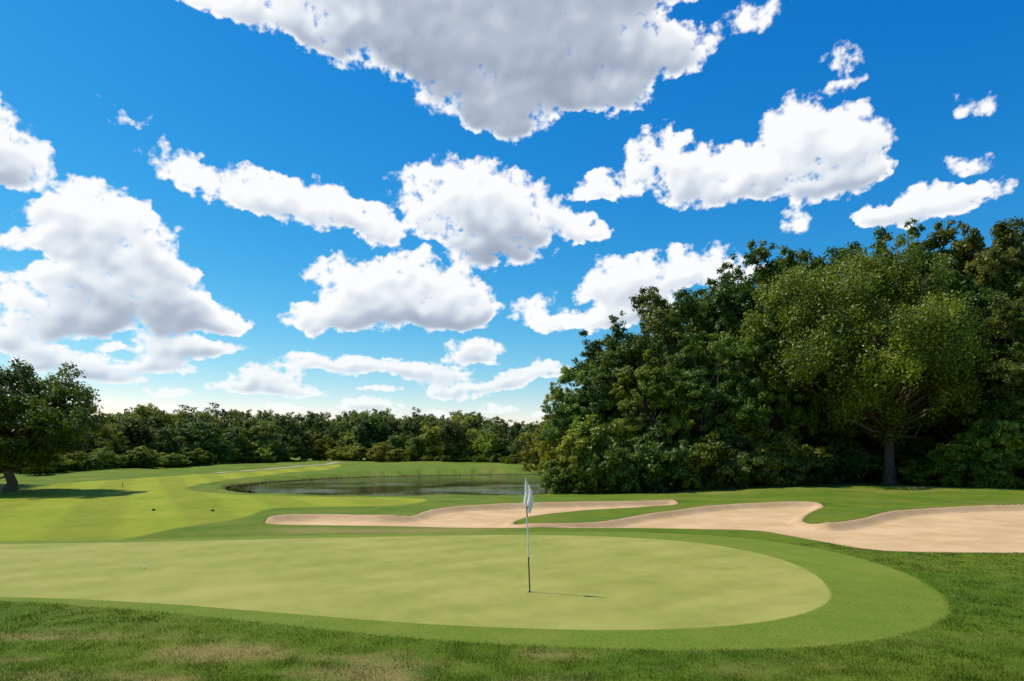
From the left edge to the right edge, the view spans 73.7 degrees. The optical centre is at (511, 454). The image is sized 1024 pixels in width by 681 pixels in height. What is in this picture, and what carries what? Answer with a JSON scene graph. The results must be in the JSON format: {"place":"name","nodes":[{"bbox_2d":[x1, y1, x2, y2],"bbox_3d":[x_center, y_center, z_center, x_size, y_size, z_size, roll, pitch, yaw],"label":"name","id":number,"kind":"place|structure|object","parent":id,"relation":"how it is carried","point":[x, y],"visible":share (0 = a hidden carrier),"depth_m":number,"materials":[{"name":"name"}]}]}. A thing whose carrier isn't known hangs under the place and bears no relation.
{"place":"outdoors","nodes":[
{"label":"outdoors","id":0,"kind":"place"},
{"bbox_2d":[216,462,340,472],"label":"cart path","id":1,"kind":"structure","parent":0,"point":[282,467],"depth_m":98.87,"materials":[{"name":"grey concrete"}]},
{"bbox_2d":[223,474,607,495],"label":"pond","id":2,"kind":"structure","parent":0,"point":[453,484],"depth_m":62.55,"materials":[{"name":"green liquid"}]},
{"bbox_2d":[217,473,576,494],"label":"reeds","id":3,"kind":"object","parent":2,"relation":"on","point":[245,487],"visible":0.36,"depth_m":71.69,"materials":[{"name":"green plant"}]},
{"bbox_2d":[0,0,1017,418],"bbox_3d":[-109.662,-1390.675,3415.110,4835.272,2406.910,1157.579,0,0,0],"label":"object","id":4,"kind":"structure","parent":0,"point":[504,68],"depth_m":3483.79,"materials":[{"name":"white"}]},
{"bbox_2d":[0,455,1023,680],"bbox_3d":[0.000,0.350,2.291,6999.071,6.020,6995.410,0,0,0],"label":"ground","id":5,"kind":"structure","parent":0,"point":[93,535],"depth_m":14.21,"materials":[{"name":"green plant"}]},
{"bbox_2d":[0,356,110,491],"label":"oak tree","id":6,"kind":"object","parent":5,"relation":"on","point":[50,416],"visible":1,"depth_m":45.26,"materials":[{"name":"green plant"}]},
{"bbox_2d":[0,402,540,474],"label":"distant trees","id":7,"kind":"object","parent":5,"relation":"on","point":[141,436],"visible":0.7,"depth_m":127.85,"materials":[{"name":"green plant"}]},
{"bbox_2d":[523,478,533,591],"bbox_3d":[0.311,1.570,12.933,0.199,2.261,0.120,0,0,0],"label":"golf flagstick","id":8,"kind":"object","parent":5,"relation":"on","point":[528,501],"visible":0.98,"depth_m":12.92,"materials":[{"name":"white paint"}]},
{"bbox_2d":[517,425,555,482],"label":"oak tree","id":9,"kind":"object","parent":5,"relation":"on","point":[532,441],"visible":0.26,"depth_m":61.41,"materials":[{"name":"green plant"}]},
{"bbox_2d":[529,382,576,482],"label":"oak tree","id":10,"kind":"object","parent":5,"relation":"on","point":[547,455],"visible":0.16,"depth_m":56.48,"materials":[{"name":"green plant"}]},
{"bbox_2d":[537,359,624,458],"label":"oak tree","id":11,"kind":"object","parent":5,"relation":"on","point":[562,419],"visible":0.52,"depth_m":51.88,"materials":[{"name":"green plant"}]},
{"bbox_2d":[561,310,679,440],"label":"oak tree","id":12,"kind":"object","parent":5,"relation":"on","point":[615,358],"visible":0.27,"depth_m":52.30,"materials":[{"name":"green plant"}]},
{"bbox_2d":[573,317,690,430],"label":"oak tree","id":13,"kind":"object","parent":5,"relation":"on","point":[608,345],"visible":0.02,"depth_m":68.25,"materials":[{"name":"green plant"}]},
{"bbox_2d":[265,500,1023,552],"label":"sand bunker","id":14,"kind":"object","parent":5,"relation":"on","point":[984,529],"visible":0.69,"depth_m":27.55},
{"bbox_2d":[608,349,694,449],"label":"oak tree","id":15,"kind":"object","parent":5,"relation":"on","point":[629,400],"visible":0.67,"depth_m":49.15,"materials":[{"name":"green plant"}]},
{"bbox_2d":[602,286,735,482],"bbox_3d":[13.418,-5.968,58.636,10.984,17.468,10.312,0,0,-24],"label":"oak tree","id":16,"kind":"object","parent":5,"relation":"on","point":[669,320],"visible":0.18,"depth_m":56.22,"materials":[{"name":"green plant"}]},
{"bbox_2d":[652,274,762,350],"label":"oak tree","id":17,"kind":"object","parent":5,"relation":"on","point":[730,280],"depth_m":71.91,"materials":[{"name":"green plant"}]},
{"bbox_2d":[646,330,772,481],"bbox_3d":[14.338,-3.338,50.851,7.776,11.701,10.448,0,0,-34],"label":"oak tree","id":18,"kind":"object","parent":5,"relation":"on","point":[736,403],"visible":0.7,"depth_m":48.98,"materials":[{"name":"green plant"}]},
{"bbox_2d":[687,253,781,421],"bbox_3d":[18.478,-7.659,60.042,10.518,20.424,13.098,0,0,14],"label":"oak tree","id":19,"kind":"object","parent":5,"relation":"on","point":[726,292],"visible":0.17,"depth_m":57.38,"materials":[{"name":"green plant"}]},
{"bbox_2d":[704,299,823,446],"bbox_3d":[20.109,-5.193,53.938,9.786,15.024,7.646,0,0,-2],"label":"oak tree","id":20,"kind":"object","parent":5,"relation":"on","point":[778,403],"visible":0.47,"depth_m":52.38,"materials":[{"name":"green plant"}]},
{"bbox_2d":[535,402,1023,492],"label":"undergrowth shrubs","id":21,"kind":"object","parent":5,"relation":"on","point":[991,456],"visible":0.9,"depth_m":47.41,"materials":[{"name":"green plant"}]},
{"bbox_2d":[724,239,841,402],"bbox_3d":[25.271,-8.790,64.705,12.848,22.884,13.685,0,0,26],"label":"oak tree","id":22,"kind":"object","parent":5,"relation":"on","point":[757,256],"visible":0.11,"depth_m":62.84,"materials":[{"name":"green plant"}]},
{"bbox_2d":[755,255,841,305],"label":"oak tree","id":23,"kind":"object","parent":5,"relation":"on","point":[818,258],"depth_m":77.07,"materials":[{"name":"green plant"}]},
{"bbox_2d":[760,324,901,455],"bbox_3d":[26.244,-4.168,57.471,10.630,13.246,9.980,0,0,-2],"label":"oak tree","id":24,"kind":"object","parent":5,"relation":"on","point":[852,433],"visible":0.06,"depth_m":55.03,"materials":[{"name":"green plant"}]},
{"bbox_2d":[787,241,918,400],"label":"oak tree","id":25,"kind":"object","parent":5,"relation":"on","point":[850,249],"visible":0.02,"depth_m":66.40,"materials":[{"name":"green plant"}]},
{"bbox_2d":[733,230,1002,483],"bbox_3d":[27.974,-7.067,51.258,19.854,19.430,15.678,0,0,-24],"label":"honey locust tree","id":26,"kind":"object","parent":5,"relation":"on","point":[924,348],"visible":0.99,"depth_m":48.83,"materials":[{"name":"green plant"}]},
{"bbox_2d":[821,227,935,307],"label":"oak tree","id":27,"kind":"object","parent":5,"relation":"on","point":[888,239],"depth_m":69.52,"materials":[{"name":"green plant"}]},
{"bbox_2d":[855,218,1023,428],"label":"oak tree","id":28,"kind":"object","parent":5,"relation":"on","point":[963,285],"visible":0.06,"depth_m":63.21,"materials":[{"name":"green plant"}]},
{"bbox_2d":[907,270,1009,441],"bbox_3d":[37.619,-6.666,58.098,9.386,18.468,12.012,0,0,32],"label":"oak tree","id":29,"kind":"object","parent":5,"relation":"on","point":[983,298],"visible":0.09,"depth_m":56.42,"materials":[{"name":"green plant"}]},
{"bbox_2d":[915,219,1023,399],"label":"oak tree","id":30,"kind":"object","parent":5,"relation":"on","point":[992,256],"visible":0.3,"depth_m":60.01,"materials":[{"name":"green plant"}]},
{"bbox_2d":[947,294,1023,486],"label":"oak tree","id":31,"kind":"object","parent":5,"relation":"on","point":[969,409],"visible":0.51,"depth_m":48.25,"materials":[{"name":"green plant"}]},
{"bbox_2d":[961,216,1023,358],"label":"oak tree","id":32,"kind":"object","parent":5,"relation":"on","point":[1012,293],"visible":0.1,"depth_m":58.60,"materials":[{"name":"green plant"}]},
{"bbox_2d":[975,312,1023,421],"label":"oak tree","id":33,"kind":"object","parent":5,"relation":"on","point":[997,406],"visible":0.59,"depth_m":47.38,"materials":[{"name":"green plant"}]},
{"bbox_2d":[999,268,1023,360],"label":"oak tree","id":34,"kind":"object","parent":5,"relation":"on","point":[1021,299],"visible":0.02,"depth_m":56.05,"materials":[{"name":"green plant"}]},
{"bbox_2d":[0,543,1023,680],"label":"grass","id":35,"kind":"structure","parent":0,"point":[535,645],"depth_m":9.05,"materials":[{"name":"green plant"}]}
]}

